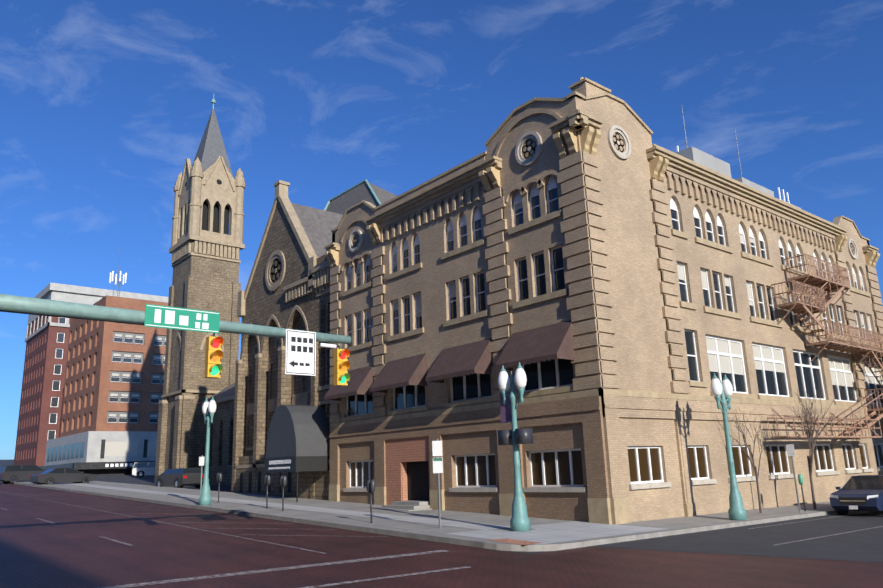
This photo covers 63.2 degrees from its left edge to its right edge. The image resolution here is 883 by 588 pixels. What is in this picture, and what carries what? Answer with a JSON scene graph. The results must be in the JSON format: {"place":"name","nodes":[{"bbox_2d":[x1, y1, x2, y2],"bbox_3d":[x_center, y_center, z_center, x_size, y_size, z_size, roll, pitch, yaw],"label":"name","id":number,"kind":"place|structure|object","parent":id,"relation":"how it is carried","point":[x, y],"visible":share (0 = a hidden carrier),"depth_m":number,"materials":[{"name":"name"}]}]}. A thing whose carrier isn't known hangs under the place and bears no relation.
{"place":"outdoors","nodes":[
{"label":"outdoors","id":0,"kind":"place"},
{"bbox_2d":[60,295,167,436],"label":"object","id":1,"kind":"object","parent":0,"point":[89,385],"depth_m":103.35,"materials":[{"name":"red brick"}]},
{"bbox_2d":[107,322,165,423],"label":"window frames","id":2,"kind":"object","parent":1,"relation":"attached to","point":[119,393],"visible":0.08,"depth_m":102.55,"materials":[{"name":"grey"}]},
{"bbox_2d":[0,294,350,343],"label":"traffic signal arm","id":3,"kind":"object","parent":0,"point":[28,305],"visible":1,"depth_m":16.51},
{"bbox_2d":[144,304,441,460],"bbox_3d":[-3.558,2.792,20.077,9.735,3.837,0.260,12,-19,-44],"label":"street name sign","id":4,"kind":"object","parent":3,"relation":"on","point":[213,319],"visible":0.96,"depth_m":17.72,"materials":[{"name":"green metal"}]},
{"bbox_2d":[185,179,229,234],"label":"tower windows","id":5,"kind":"structure","parent":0,"point":[205,210],"depth_m":71.38,"materials":[{"name":"black glass"}]},
{"bbox_2d":[211,405,329,501],"bbox_3d":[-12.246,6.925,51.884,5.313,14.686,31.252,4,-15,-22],"label":"awning","id":6,"kind":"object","parent":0,"point":[299,430],"depth_m":37.43,"materials":[{"name":"grey fabric"}]},
{"bbox_2d":[268,459,290,469],"bbox_3d":[-8.452,8.889,37.390,0.010,0.450,2.425,9,-18,-39],"label":"awning lettering","id":7,"kind":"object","parent":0,"point":[279,462],"depth_m":37.33},
{"bbox_2d":[0,482,882,587],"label":"brick road","id":8,"kind":"structure","parent":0,"point":[70,547],"depth_m":16.70,"materials":[{"name":"brown brick"}]},
{"bbox_2d":[0,481,882,587],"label":"ground","id":9,"kind":"structure","parent":0,"point":[666,523],"depth_m":26.72,"materials":[{"name":"grey concrete"}]},
{"bbox_2d":[0,465,203,485],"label":"dark car","id":10,"kind":"object","parent":9,"relation":"on","point":[190,479],"visible":0.77,"depth_m":60.52,"materials":[{"name":"grey metal"}]},
{"bbox_2d":[202,200,330,499],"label":"church facade","id":11,"kind":"structure","parent":9,"relation":"on","point":[260,382],"depth_m":44.81,"materials":[{"name":"brown stone"}]},
{"bbox_2d":[203,383,234,401],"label":"church slate","id":12,"kind":"object","parent":11,"relation":"on","point":[228,391],"depth_m":64.81,"materials":[{"name":"grey stone"}]},
{"bbox_2d":[201,180,330,468],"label":"church stone trim","id":13,"kind":"structure","parent":11,"relation":"on","point":[317,279],"depth_m":44.27,"materials":[{"name":"beige stone"}]},
{"bbox_2d":[291,182,396,256],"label":"church roof","id":14,"kind":"structure","parent":11,"relation":"on","point":[318,225],"depth_m":47.72,"materials":[{"name":"grey tile"}]},
{"bbox_2d":[324,179,380,210],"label":"roof ridge trim","id":15,"kind":"structure","parent":14,"relation":"on","point":[369,187],"depth_m":63.03,"materials":[{"name":"teal metal"}]},
{"bbox_2d":[59,482,664,544],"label":"sidewalk","id":16,"kind":"structure","parent":9,"relation":"on","point":[559,532],"depth_m":22.59,"materials":[{"name":"grey concrete"}]},
{"bbox_2d":[488,538,540,544],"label":"curb ramp paving","id":17,"kind":"structure","parent":16,"relation":"on","point":[514,541],"depth_m":18.90,"materials":[{"name":"pink concrete"}]},
{"bbox_2d":[385,436,429,504],"bbox_3d":[-0.821,8.795,32.413,1.740,4.500,3.350,9,-18,-39],"label":"entrance surround","id":18,"kind":"object","parent":9,"relation":"on","point":[400,453],"visible":0.42,"depth_m":32.48,"materials":[{"name":"red brick"}]},
{"bbox_2d":[12,472,850,500],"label":"car chrome","id":19,"kind":"object","parent":9,"relation":"on","point":[14,479],"visible":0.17,"depth_m":60.38,"materials":[{"name":"white"}]},
{"bbox_2d":[199,362,746,531],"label":"lamp posts","id":20,"kind":"object","parent":9,"relation":"on","point":[519,520],"visible":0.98,"depth_m":24.62,"materials":[{"name":"teal metal"}]},
{"bbox_2d":[202,368,732,414],"bbox_3d":[-1.855,3.840,27.688,24.194,1.411,6.940,-8,-15,22],"label":"globe","id":21,"kind":"object","parent":20,"relation":"on","point":[520,379],"visible":0.94,"depth_m":25.45,"materials":[{"name":"white glass"}]},
{"bbox_2d":[500,392,510,422],"bbox_3d":[6.130,4.377,24.004,8.798,2.164,0.455,3,-14,-19],"label":"banner","id":22,"kind":"object","parent":20,"relation":"on","point":[505,410],"visible":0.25,"depth_m":22.74,"materials":[{"name":"purple fabric"}]},
{"bbox_2d":[200,333,800,527],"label":"sign posts","id":23,"kind":"object","parent":9,"relation":"on","point":[439,508],"visible":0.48,"depth_m":27.59,"materials":[{"name":"grey metal"}]},
{"bbox_2d":[204,336,349,385],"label":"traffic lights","id":24,"kind":"object","parent":23,"relation":"on","point":[210,350],"visible":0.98,"depth_m":18.21,"materials":[{"name":"orange"}]},
{"bbox_2d":[210,366,345,383],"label":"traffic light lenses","id":25,"kind":"object","parent":24,"relation":"attached to","point":[215,370],"visible":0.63,"depth_m":18.05,"materials":[{"name":"green glass"}]},
{"bbox_2d":[211,352,345,370],"bbox_3d":[-4.264,1.834,19.265,4.020,0.264,0.001,9,-18,-39],"label":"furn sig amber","id":26,"kind":"object","parent":24,"relation":"attached to","point":[215,356],"visible":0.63,"depth_m":18.12,"materials":[{"name":"orange glass"}]},
{"bbox_2d":[211,339,345,358],"bbox_3d":[-4.276,1.499,19.347,4.020,0.264,0.001,9,-18,-39],"label":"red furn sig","id":27,"kind":"object","parent":24,"relation":"attached to","point":[216,343],"visible":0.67,"depth_m":18.20,"materials":[{"name":"red glass"}]},
{"bbox_2d":[217,428,805,522],"bbox_3d":[0.022,7.198,27.436,26.688,3.225,10.422,-6,-14,16],"label":"meter","id":28,"kind":"object","parent":9,"relation":"on","point":[523,435],"visible":0.98,"depth_m":22.61,"materials":[{"name":"grey"}]},
{"bbox_2d":[798,474,802,484],"bbox_3d":[14.273,7.359,28.516,0.181,0.420,0.190,9,-18,-39],"label":"meter","id":29,"kind":"object","parent":28,"relation":"attached to","point":[800,478],"visible":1,"depth_m":28.45,"materials":[{"name":"green metal"}]},
{"bbox_2d":[330,81,882,521],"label":"brick","id":30,"kind":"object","parent":9,"relation":"on","point":[624,251],"visible":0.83,"depth_m":29.43,"materials":[{"name":"beige brick"}]},
{"bbox_2d":[324,320,574,400],"bbox_3d":[-0.605,3.174,31.103,1.020,1.520,15.550,9,-18,-39],"label":"awning","id":31,"kind":"object","parent":30,"relation":"attached to","point":[544,343],"visible":0.9,"depth_m":29.19,"materials":[{"name":"brown fabric"}]},
{"bbox_2d":[329,395,609,521],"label":"facade","id":32,"kind":"structure","parent":30,"relation":"attached to","point":[574,423],"depth_m":27.94,"materials":[{"name":"beige brick"}]},
{"bbox_2d":[325,77,879,267],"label":"brackets","id":33,"kind":"object","parent":30,"relation":"on","point":[590,136],"visible":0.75,"depth_m":29.63,"materials":[{"name":"beige stone"}]},
{"bbox_2d":[324,77,882,523],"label":"stone","id":34,"kind":"object","parent":30,"relation":"on","point":[608,511],"depth_m":31.41,"materials":[{"name":"beige stone"}]},
{"bbox_2d":[348,202,880,386],"bbox_3d":[11.089,0.913,34.708,30.728,6.794,11.171,0,-14,-9],"label":"blind","id":35,"kind":"object","parent":34,"relation":"attached to","point":[724,361],"visible":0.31,"depth_m":32.88,"materials":[{"name":"beige fabric"}]},
{"bbox_2d":[343,125,882,491],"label":"stone trim","id":36,"kind":"structure","parent":30,"relation":"on","point":[537,138],"depth_m":28.66,"materials":[{"name":"beige stone"}]},
{"bbox_2d":[351,445,882,485],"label":"window frames","id":37,"kind":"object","parent":30,"relation":"on","point":[563,468],"visible":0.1,"depth_m":28.20,"materials":[{"name":"brown"}]},
{"bbox_2d":[676,146,800,208],"bbox_3d":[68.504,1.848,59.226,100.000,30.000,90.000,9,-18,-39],"label":"rooftop units","id":38,"kind":"object","parent":30,"relation":"on","point":[696,155],"visible":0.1,"depth_m":60.57},
{"bbox_2d":[113,105,741,296],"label":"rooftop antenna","id":39,"kind":"object","parent":38,"relation":"on","point":[686,147],"visible":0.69,"depth_m":66.36,"materials":[{"name":"grey metal"}]},
{"bbox_2d":[767,254,882,438],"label":"fire escape","id":40,"kind":"object","parent":30,"relation":"attached to","point":[798,307],"visible":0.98,"depth_m":35.69,"materials":[{"name":"brown metal"}]},
{"bbox_2d":[716,383,843,512],"bbox_3d":[13.852,6.119,29.002,5.856,5.142,2.183,4,-15,-22],"label":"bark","id":41,"kind":"object","parent":9,"relation":"on","point":[811,451],"visible":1,"depth_m":29.32,"materials":[{"name":"brown plant"}]},
{"bbox_2d":[0,460,882,562],"bbox_3d":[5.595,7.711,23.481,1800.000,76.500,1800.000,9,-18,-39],"label":"asphalt ground","id":42,"kind":"structure","parent":0,"point":[866,545],"depth_m":20.30,"materials":[{"name":"grey asphalt"}]},
{"bbox_2d":[14,315,72,466],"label":"red brick","id":43,"kind":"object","parent":42,"relation":"on","point":[37,394],"visible":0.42,"depth_m":134.11,"materials":[{"name":"red brick"}]},
{"bbox_2d":[47,317,165,474],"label":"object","id":44,"kind":"object","parent":42,"relation":"on","point":[54,401],"depth_m":102.87,"materials":[{"name":"grey glass"}]},
{"bbox_2d":[25,283,168,465],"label":"trim","id":45,"kind":"structure","parent":44,"relation":"on","point":[91,440],"depth_m":108.13,"materials":[{"name":"white concrete"}]},
{"bbox_2d":[40,439,155,469],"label":"building base","id":46,"kind":"object","parent":44,"relation":"on","point":[86,465],"visible":0.58,"depth_m":96.19,"materials":[{"name":"grey concrete"}]},
{"bbox_2d":[104,334,165,455],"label":"blind","id":47,"kind":"object","parent":44,"relation":"attached to","point":[120,448],"visible":0.62,"depth_m":100.08,"materials":[{"name":"beige fabric"}]},
{"bbox_2d":[132,462,154,475],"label":"van","id":48,"kind":"object","parent":42,"relation":"on","point":[149,471],"visible":0.35,"depth_m":84.65,"materials":[{"name":"white"}]},
{"bbox_2d":[155,241,240,475],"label":"church tower","id":49,"kind":"structure","parent":42,"relation":"on","point":[205,283],"depth_m":67.39,"materials":[{"name":"beige stone"}]},
{"bbox_2d":[159,156,245,403],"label":"tower trim","id":50,"kind":"structure","parent":49,"relation":"on","point":[196,192],"depth_m":70.73,"materials":[{"name":"beige stone"}]},
{"bbox_2d":[192,109,232,175],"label":"church spire","id":51,"kind":"structure","parent":50,"relation":"on","point":[211,148],"depth_m":73.61,"materials":[{"name":"grey stone"}]},
{"bbox_2d":[211,95,215,108],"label":"spire finial","id":52,"kind":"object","parent":51,"relation":"on","point":[213,101],"visible":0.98,"depth_m":75.47,"materials":[{"name":"metal"}]},
{"bbox_2d":[47,146,789,466],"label":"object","id":53,"kind":"object","parent":42,"relation":"on","point":[123,282],"visible":0.19,"depth_m":109.51,"materials":[{"name":"white metal"}]},
{"bbox_2d":[11,482,853,551],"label":"curb","id":54,"kind":"structure","parent":42,"relation":"on","point":[538,548],"depth_m":22.52,"materials":[{"name":"grey concrete"}]},
{"bbox_2d":[0,462,882,504],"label":"cars","id":55,"kind":"object","parent":42,"relation":"on","point":[865,482],"depth_m":29.37,"materials":[{"name":"metal"}]},
{"bbox_2d":[830,494,877,499],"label":"headlights","id":56,"kind":"object","parent":55,"relation":"on","point":[869,496],"visible":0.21,"depth_m":26.99,"materials":[{"name":"white"}]},
{"bbox_2d":[3,471,882,514],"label":"car tyre","id":57,"kind":"object","parent":42,"relation":"on","point":[842,512],"visible":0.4,"depth_m":60.20,"materials":[{"name":"black rubber"}]},
{"bbox_2d":[146,305,794,472],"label":"signs","id":58,"kind":"object","parent":42,"relation":"on","point":[300,357],"visible":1,"depth_m":19.58,"materials":[{"name":"white metal"}]},
{"bbox_2d":[286,330,314,374],"bbox_3d":[-3.843,1.604,19.625,0.860,1.160,0.004,9,-18,-39],"label":"sign","id":59,"kind":"object","parent":58,"relation":"on","point":[293,348],"visible":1,"depth_m":19.65,"materials":[{"name":"white metal"}]},
{"bbox_2d":[829,475,882,510],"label":"blue cars","id":60,"kind":"object","parent":42,"relation":"on","point":[874,504],"visible":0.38,"depth_m":27.55,"materials":[{"name":"blue metal"}]},
{"bbox_2d":[0,0,882,459],"label":"sky","id":61,"kind":"structure","parent":0,"point":[104,104],"materials":[{"name":"blue"}]}
]}

